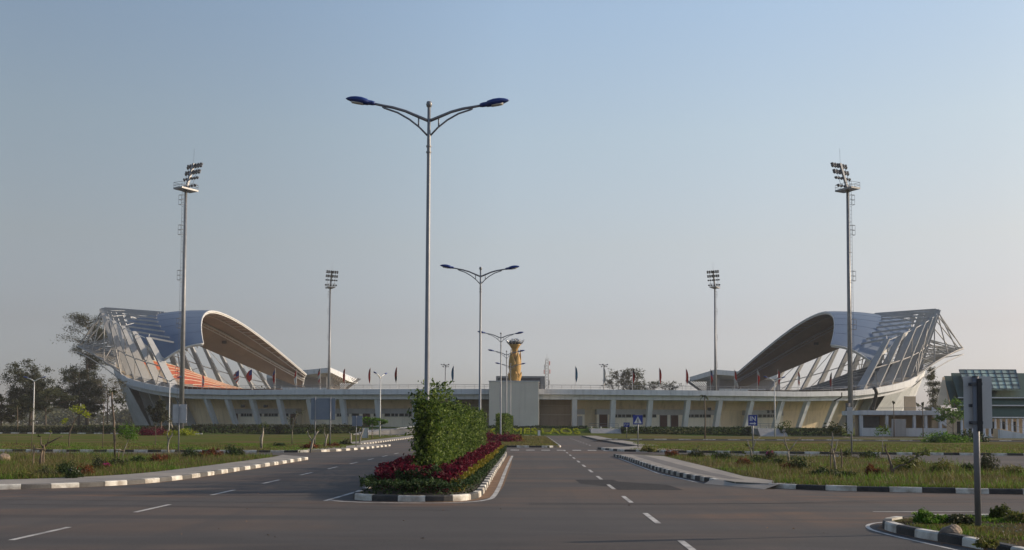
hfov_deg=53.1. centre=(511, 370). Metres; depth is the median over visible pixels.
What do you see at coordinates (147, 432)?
bush
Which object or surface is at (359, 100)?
street lamp
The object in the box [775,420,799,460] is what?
frangipani
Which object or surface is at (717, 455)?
bush
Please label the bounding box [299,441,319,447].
bush
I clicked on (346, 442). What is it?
bush
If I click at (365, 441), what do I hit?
pavement
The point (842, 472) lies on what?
bush
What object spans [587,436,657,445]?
pavement
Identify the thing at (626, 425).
direction sign
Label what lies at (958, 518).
bush
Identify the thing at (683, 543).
road marking
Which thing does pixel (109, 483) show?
kerb
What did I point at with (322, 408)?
direction board
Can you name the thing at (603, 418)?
door
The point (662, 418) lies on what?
door
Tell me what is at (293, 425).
sapling
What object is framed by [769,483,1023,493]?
kerb
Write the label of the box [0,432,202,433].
kerb
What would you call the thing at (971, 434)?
shrub
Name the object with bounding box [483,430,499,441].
crimson bush
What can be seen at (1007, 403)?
pavilion
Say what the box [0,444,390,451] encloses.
kerb
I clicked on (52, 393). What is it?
broadleaf tree
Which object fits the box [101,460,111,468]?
bush
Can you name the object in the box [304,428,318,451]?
frangipani
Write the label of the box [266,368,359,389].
grandstand
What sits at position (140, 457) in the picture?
bush
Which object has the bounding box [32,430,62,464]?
sapling
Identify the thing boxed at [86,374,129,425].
bare tree
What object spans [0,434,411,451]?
lawn
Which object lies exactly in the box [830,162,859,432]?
floodlight mast
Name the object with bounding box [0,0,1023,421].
sky
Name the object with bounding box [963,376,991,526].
road sign
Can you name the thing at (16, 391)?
broadleaf tree
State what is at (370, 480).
hedge
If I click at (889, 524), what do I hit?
kerb
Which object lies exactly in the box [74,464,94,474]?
bush
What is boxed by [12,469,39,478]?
bush
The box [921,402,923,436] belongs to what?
lamp post
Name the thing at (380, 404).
lamp post
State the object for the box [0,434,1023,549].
road
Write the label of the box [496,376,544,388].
scoreboard
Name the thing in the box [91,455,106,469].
bush
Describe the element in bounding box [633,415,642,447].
crossing sign
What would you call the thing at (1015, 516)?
bush
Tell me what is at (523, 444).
grass
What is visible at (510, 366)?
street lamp
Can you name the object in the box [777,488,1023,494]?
dirt
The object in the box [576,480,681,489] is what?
road patch
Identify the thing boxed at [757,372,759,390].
flagpole
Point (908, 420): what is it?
building
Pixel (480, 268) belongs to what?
street lamp
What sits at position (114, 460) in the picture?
bush
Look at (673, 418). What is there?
door
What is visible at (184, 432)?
bush
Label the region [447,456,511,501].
dirt
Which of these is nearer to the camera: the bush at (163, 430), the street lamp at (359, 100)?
the street lamp at (359, 100)
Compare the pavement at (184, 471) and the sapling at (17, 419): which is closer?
the pavement at (184, 471)
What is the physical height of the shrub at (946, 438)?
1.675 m
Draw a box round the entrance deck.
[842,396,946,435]
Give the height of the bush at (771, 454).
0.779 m
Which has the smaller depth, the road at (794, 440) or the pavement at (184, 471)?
the pavement at (184, 471)
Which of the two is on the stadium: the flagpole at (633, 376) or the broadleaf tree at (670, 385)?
the flagpole at (633, 376)
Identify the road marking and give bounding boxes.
[10,453,396,539]
[324,492,353,500]
[329,456,512,502]
[563,450,695,549]
[619,458,694,481]
[865,522,956,549]
[873,511,972,511]
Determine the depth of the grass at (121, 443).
87.27 m
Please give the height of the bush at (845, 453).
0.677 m
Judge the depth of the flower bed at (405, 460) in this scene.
36.75 m
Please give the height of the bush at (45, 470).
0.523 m
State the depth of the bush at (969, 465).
46.23 m
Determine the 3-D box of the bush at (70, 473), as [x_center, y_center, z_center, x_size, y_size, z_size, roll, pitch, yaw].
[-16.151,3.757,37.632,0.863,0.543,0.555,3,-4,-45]
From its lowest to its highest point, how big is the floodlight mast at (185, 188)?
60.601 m
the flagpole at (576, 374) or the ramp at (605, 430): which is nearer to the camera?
the ramp at (605, 430)
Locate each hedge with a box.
[0,425,68,432]
[69,424,177,432]
[191,423,276,433]
[276,423,364,433]
[359,446,506,494]
[394,463,445,491]
[404,378,488,485]
[485,425,587,428]
[494,413,513,436]
[621,426,751,434]
[778,427,841,435]
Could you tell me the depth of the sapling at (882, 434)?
76.81 m
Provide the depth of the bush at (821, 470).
41.96 m
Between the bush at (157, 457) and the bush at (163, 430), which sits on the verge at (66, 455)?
the bush at (157, 457)
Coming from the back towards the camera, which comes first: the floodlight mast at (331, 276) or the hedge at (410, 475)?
the floodlight mast at (331, 276)
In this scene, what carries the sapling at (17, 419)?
on the lawn at (195, 438)
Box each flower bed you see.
[374,440,501,492]
[378,453,417,479]
[450,445,504,492]
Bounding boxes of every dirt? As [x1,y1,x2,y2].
[5,460,304,489]
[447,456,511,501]
[617,457,703,481]
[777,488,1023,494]
[877,525,980,549]
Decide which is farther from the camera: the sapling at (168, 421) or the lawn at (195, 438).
the lawn at (195, 438)
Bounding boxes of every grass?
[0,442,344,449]
[26,457,261,477]
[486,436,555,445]
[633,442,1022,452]
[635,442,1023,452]
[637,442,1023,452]
[669,452,1023,488]
[773,476,970,487]
[779,477,1023,488]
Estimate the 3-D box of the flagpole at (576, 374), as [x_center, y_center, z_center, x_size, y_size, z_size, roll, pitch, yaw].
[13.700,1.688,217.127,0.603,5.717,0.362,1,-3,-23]
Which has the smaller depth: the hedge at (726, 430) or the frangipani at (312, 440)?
the frangipani at (312, 440)
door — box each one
[290,413,296,424]
[362,413,369,426]
[577,416,581,425]
[599,414,607,427]
[659,415,667,426]
[670,415,678,426]
[891,419,905,435]
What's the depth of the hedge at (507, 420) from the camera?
125.21 m
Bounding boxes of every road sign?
[172,404,186,452]
[352,416,361,445]
[847,407,852,455]
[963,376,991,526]
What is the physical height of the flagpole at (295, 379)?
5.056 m
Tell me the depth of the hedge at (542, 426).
206.10 m
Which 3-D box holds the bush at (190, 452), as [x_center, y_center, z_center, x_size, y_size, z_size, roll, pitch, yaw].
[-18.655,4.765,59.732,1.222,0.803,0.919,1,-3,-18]
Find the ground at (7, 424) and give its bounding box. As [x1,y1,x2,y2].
[2,422,924,436]
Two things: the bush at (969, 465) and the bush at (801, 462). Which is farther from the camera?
the bush at (801, 462)
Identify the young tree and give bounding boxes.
[362,416,387,438]
[932,396,963,434]
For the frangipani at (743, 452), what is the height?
1.426 m
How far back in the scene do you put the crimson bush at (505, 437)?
115.35 m
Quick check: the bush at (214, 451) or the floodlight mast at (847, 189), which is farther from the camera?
the floodlight mast at (847, 189)
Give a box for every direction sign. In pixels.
[624,423,629,437]
[748,415,757,452]
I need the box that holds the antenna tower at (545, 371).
[544,358,549,388]
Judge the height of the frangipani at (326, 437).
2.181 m
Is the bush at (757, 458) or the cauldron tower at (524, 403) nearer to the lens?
the bush at (757, 458)
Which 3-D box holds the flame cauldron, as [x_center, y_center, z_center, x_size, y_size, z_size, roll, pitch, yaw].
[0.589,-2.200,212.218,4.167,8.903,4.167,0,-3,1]
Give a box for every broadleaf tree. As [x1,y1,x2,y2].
[0,358,63,431]
[0,394,31,425]
[16,386,78,428]
[52,365,107,424]
[146,399,170,428]
[605,368,643,389]
[619,367,645,388]
[631,380,682,389]
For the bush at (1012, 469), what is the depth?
42.57 m
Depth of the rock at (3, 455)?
53.95 m
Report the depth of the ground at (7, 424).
217.77 m
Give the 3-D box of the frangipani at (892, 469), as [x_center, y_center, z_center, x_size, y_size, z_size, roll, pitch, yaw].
[16.172,3.311,42.012,2.216,2.214,0.715,0,-3,1]
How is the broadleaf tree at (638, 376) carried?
on the ground at (7, 424)
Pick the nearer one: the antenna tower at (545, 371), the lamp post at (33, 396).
the lamp post at (33, 396)
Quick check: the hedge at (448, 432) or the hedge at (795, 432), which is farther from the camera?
the hedge at (795, 432)
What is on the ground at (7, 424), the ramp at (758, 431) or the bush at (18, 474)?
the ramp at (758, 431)
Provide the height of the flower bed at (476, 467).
0.706 m
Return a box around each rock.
[0,453,9,460]
[939,524,961,533]
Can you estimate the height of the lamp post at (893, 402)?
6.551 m
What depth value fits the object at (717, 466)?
49.80 m
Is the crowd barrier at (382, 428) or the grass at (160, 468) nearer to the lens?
the grass at (160, 468)
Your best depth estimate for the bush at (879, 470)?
41.51 m
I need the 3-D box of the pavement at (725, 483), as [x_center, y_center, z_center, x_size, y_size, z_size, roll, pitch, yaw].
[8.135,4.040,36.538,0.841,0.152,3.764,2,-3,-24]
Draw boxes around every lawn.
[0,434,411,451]
[488,435,558,447]
[600,436,1023,454]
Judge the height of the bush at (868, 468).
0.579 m
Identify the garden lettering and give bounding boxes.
[490,428,579,433]
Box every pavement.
[0,455,303,483]
[303,444,386,449]
[351,435,412,443]
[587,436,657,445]
[602,446,680,449]
[619,454,799,483]
[704,479,777,488]
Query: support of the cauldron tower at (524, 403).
on the bank
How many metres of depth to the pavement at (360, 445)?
89.35 m
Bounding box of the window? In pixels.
[957,422,960,433]
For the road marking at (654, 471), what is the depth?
47.36 m
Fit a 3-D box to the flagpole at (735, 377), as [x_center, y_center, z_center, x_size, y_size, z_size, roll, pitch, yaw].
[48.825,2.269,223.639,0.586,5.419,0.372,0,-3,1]
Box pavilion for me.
[926,369,1023,437]
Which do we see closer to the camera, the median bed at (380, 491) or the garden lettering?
the median bed at (380, 491)
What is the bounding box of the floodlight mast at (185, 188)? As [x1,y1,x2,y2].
[173,162,202,429]
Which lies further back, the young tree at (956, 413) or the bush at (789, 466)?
the young tree at (956, 413)
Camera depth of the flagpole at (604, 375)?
217.66 m
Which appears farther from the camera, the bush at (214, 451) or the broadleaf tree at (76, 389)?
the broadleaf tree at (76, 389)
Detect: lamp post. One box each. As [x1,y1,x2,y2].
[23,376,45,433]
[158,376,181,430]
[374,372,386,436]
[763,376,784,436]
[921,402,923,436]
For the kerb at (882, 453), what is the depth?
76.47 m
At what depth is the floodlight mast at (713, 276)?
367.63 m
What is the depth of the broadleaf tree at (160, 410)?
196.28 m
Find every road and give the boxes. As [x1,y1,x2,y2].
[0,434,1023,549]
[597,439,1023,441]
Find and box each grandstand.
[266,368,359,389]
[685,370,779,390]
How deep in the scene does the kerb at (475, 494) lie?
29.03 m
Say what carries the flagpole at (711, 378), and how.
on the stadium
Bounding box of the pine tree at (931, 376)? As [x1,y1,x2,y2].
[919,366,941,410]
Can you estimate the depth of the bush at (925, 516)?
21.53 m
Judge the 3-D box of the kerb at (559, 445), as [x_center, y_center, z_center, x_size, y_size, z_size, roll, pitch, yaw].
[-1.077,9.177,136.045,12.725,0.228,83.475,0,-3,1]
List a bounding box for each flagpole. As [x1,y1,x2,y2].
[233,370,238,382]
[246,369,251,381]
[294,370,296,388]
[368,369,370,388]
[451,366,453,380]
[575,366,577,381]
[603,366,605,389]
[632,366,634,389]
[710,368,712,389]
[734,370,736,390]
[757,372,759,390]
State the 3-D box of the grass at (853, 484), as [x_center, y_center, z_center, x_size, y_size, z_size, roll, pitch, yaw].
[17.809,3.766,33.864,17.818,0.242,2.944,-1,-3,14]
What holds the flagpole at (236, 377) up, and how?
on the stadium
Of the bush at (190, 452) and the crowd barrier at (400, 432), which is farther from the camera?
the crowd barrier at (400, 432)
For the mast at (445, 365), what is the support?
on the ground at (7, 424)
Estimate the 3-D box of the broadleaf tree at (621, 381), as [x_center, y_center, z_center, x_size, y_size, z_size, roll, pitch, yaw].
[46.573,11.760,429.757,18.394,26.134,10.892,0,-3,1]
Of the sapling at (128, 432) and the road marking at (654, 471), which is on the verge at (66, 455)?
the sapling at (128, 432)
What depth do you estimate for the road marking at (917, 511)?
25.99 m
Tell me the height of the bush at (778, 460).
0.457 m
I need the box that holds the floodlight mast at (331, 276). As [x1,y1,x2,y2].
[325,270,337,388]
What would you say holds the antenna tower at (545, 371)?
on the ground at (7, 424)
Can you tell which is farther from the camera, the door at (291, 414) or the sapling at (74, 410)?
the door at (291, 414)
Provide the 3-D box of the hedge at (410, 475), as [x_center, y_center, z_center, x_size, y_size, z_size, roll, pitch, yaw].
[-2.718,3.242,31.321,1.553,0.942,2.440,0,-3,1]
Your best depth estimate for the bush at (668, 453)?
66.33 m
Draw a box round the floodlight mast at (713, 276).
[707,270,719,390]
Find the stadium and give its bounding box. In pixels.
[77,307,963,427]
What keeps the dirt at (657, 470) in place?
on the road at (294, 517)
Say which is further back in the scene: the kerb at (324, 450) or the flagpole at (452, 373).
the flagpole at (452, 373)
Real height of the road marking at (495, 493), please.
0.001 m
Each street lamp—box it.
[346,96,508,412]
[440,264,519,410]
[477,331,522,433]
[488,349,524,412]
[496,362,524,414]
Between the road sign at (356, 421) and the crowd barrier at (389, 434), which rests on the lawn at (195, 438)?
the crowd barrier at (389, 434)
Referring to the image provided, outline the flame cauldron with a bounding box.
[506,338,523,380]
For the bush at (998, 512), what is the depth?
22.55 m
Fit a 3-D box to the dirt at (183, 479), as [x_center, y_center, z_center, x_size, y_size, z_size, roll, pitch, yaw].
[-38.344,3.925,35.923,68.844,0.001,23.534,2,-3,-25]
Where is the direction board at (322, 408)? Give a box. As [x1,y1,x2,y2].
[311,397,334,444]
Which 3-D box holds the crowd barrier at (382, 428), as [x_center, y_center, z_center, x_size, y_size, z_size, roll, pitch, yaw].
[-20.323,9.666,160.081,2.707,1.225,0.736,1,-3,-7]
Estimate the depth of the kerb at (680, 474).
45.63 m
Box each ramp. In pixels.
[353,426,414,434]
[588,423,621,433]
[743,423,787,435]
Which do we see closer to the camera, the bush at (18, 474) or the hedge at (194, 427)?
the bush at (18, 474)
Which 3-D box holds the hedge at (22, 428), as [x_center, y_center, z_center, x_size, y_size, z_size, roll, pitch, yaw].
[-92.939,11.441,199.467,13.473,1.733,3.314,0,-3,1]
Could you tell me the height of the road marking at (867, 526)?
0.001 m
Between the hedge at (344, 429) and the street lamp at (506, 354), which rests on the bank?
the hedge at (344, 429)
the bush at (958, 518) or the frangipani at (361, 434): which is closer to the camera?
the bush at (958, 518)
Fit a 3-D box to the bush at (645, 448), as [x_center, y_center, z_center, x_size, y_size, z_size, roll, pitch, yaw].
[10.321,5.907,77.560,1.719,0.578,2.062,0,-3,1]
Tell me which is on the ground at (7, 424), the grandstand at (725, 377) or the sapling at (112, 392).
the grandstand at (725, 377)
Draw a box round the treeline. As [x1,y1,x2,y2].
[0,386,958,425]
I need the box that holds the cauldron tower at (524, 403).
[489,381,539,427]
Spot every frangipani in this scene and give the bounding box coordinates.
[258,422,269,447]
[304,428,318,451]
[321,424,328,446]
[359,427,363,442]
[742,437,759,457]
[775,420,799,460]
[822,421,851,468]
[878,424,931,473]
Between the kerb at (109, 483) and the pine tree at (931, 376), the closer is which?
the kerb at (109, 483)
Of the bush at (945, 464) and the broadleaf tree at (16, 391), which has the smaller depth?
the bush at (945, 464)
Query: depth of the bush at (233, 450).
64.49 m
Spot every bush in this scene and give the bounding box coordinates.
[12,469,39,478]
[36,464,57,475]
[53,460,76,474]
[63,467,83,477]
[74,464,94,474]
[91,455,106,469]
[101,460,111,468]
[109,457,129,465]
[128,454,146,462]
[134,426,166,435]
[147,453,167,461]
[156,426,170,434]
[160,428,199,435]
[182,445,200,457]
[198,450,208,456]
[207,447,223,455]
[224,444,242,455]
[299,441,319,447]
[338,438,351,444]
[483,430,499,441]
[491,431,523,441]
[638,445,659,451]
[664,448,679,455]
[687,446,706,456]
[711,451,731,458]
[735,456,751,464]
[750,453,767,462]
[764,447,778,458]
[770,457,788,463]
[779,462,796,468]
[788,456,810,468]
[811,466,830,474]
[825,467,859,476]
[838,448,850,455]
[858,450,879,457]
[863,463,876,475]
[873,467,883,475]
[887,455,924,470]
[909,507,948,523]
[928,457,953,472]
[945,513,982,523]
[960,462,973,470]
[972,537,999,549]
[973,450,1000,471]
[988,502,1010,517]
[998,464,1023,474]
[1002,510,1023,522]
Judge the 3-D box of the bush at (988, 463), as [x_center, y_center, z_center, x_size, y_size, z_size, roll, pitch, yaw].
[21.024,4.037,45.356,0.988,1.043,1.128,2,-4,-37]
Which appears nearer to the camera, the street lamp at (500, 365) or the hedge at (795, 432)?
the street lamp at (500, 365)
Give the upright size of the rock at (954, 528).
0.257 m
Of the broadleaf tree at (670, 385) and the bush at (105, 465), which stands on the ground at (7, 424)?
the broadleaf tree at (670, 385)
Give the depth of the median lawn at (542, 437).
142.56 m
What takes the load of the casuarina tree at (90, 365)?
on the ground at (7, 424)
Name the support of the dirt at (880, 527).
on the road at (294, 517)
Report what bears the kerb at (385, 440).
on the road at (294, 517)
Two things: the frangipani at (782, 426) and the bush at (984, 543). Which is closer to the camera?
the bush at (984, 543)
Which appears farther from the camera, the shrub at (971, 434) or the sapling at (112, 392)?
the shrub at (971, 434)
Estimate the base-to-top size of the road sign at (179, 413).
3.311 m
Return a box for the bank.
[40,425,854,435]
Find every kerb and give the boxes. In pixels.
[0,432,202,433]
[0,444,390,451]
[0,457,307,489]
[353,451,506,501]
[359,437,412,443]
[505,435,560,447]
[582,436,637,445]
[597,447,1023,455]
[614,454,715,481]
[639,439,1023,440]
[680,454,937,463]
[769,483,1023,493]
[882,514,1023,549]
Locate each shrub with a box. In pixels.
[918,430,982,442]
[950,429,989,441]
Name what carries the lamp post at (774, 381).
on the lawn at (772, 442)
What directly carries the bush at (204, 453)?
on the verge at (66, 455)
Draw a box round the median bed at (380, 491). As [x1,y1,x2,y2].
[362,460,497,497]
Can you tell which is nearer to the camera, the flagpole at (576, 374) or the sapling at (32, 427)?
the sapling at (32, 427)
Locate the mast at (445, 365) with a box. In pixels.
[441,364,449,384]
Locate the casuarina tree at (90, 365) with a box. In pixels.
[52,312,111,424]
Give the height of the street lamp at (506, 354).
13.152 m
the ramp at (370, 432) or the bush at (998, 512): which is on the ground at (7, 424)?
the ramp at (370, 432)
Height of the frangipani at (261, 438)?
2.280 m
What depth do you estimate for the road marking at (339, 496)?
30.55 m
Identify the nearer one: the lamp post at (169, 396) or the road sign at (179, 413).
the road sign at (179, 413)
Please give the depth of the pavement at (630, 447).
88.81 m
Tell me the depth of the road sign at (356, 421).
89.59 m
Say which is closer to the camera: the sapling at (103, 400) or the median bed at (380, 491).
the median bed at (380, 491)
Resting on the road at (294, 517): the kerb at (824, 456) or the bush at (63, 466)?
the kerb at (824, 456)
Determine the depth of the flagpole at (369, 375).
220.35 m
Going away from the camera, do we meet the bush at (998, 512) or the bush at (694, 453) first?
the bush at (998, 512)
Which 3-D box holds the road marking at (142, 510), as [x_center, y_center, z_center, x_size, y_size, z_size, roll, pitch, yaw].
[-8.828,4.608,47.181,0.130,0.001,56.400,0,-3,1]
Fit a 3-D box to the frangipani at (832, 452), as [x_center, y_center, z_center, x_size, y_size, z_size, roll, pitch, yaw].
[14.912,3.493,46.922,1.418,2.343,0.812,0,-3,1]
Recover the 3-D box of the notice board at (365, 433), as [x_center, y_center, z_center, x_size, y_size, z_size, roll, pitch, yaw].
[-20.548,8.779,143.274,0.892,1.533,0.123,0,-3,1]
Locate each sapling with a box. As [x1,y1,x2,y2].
[15,405,20,444]
[29,407,35,451]
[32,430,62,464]
[59,404,91,445]
[100,398,106,446]
[107,388,125,456]
[113,421,140,457]
[162,415,173,453]
[286,410,303,444]
[874,427,890,451]
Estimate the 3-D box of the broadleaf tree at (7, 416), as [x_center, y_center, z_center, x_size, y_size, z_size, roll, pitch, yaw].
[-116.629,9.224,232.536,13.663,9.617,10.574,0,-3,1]
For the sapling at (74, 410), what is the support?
on the lawn at (195, 438)
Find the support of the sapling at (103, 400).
on the lawn at (195, 438)
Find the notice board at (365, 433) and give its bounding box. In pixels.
[362,428,367,437]
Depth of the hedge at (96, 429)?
198.51 m
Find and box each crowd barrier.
[373,428,390,435]
[382,428,397,435]
[391,428,405,435]
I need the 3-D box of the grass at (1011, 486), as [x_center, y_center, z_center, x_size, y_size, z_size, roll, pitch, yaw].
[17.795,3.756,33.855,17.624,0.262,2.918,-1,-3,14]
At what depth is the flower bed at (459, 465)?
31.91 m
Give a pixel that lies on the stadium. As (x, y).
(141, 364)
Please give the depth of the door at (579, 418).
219.71 m
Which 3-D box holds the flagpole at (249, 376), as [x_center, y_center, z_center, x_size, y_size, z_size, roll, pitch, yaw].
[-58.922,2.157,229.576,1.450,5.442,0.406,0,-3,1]
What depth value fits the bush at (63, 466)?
39.60 m

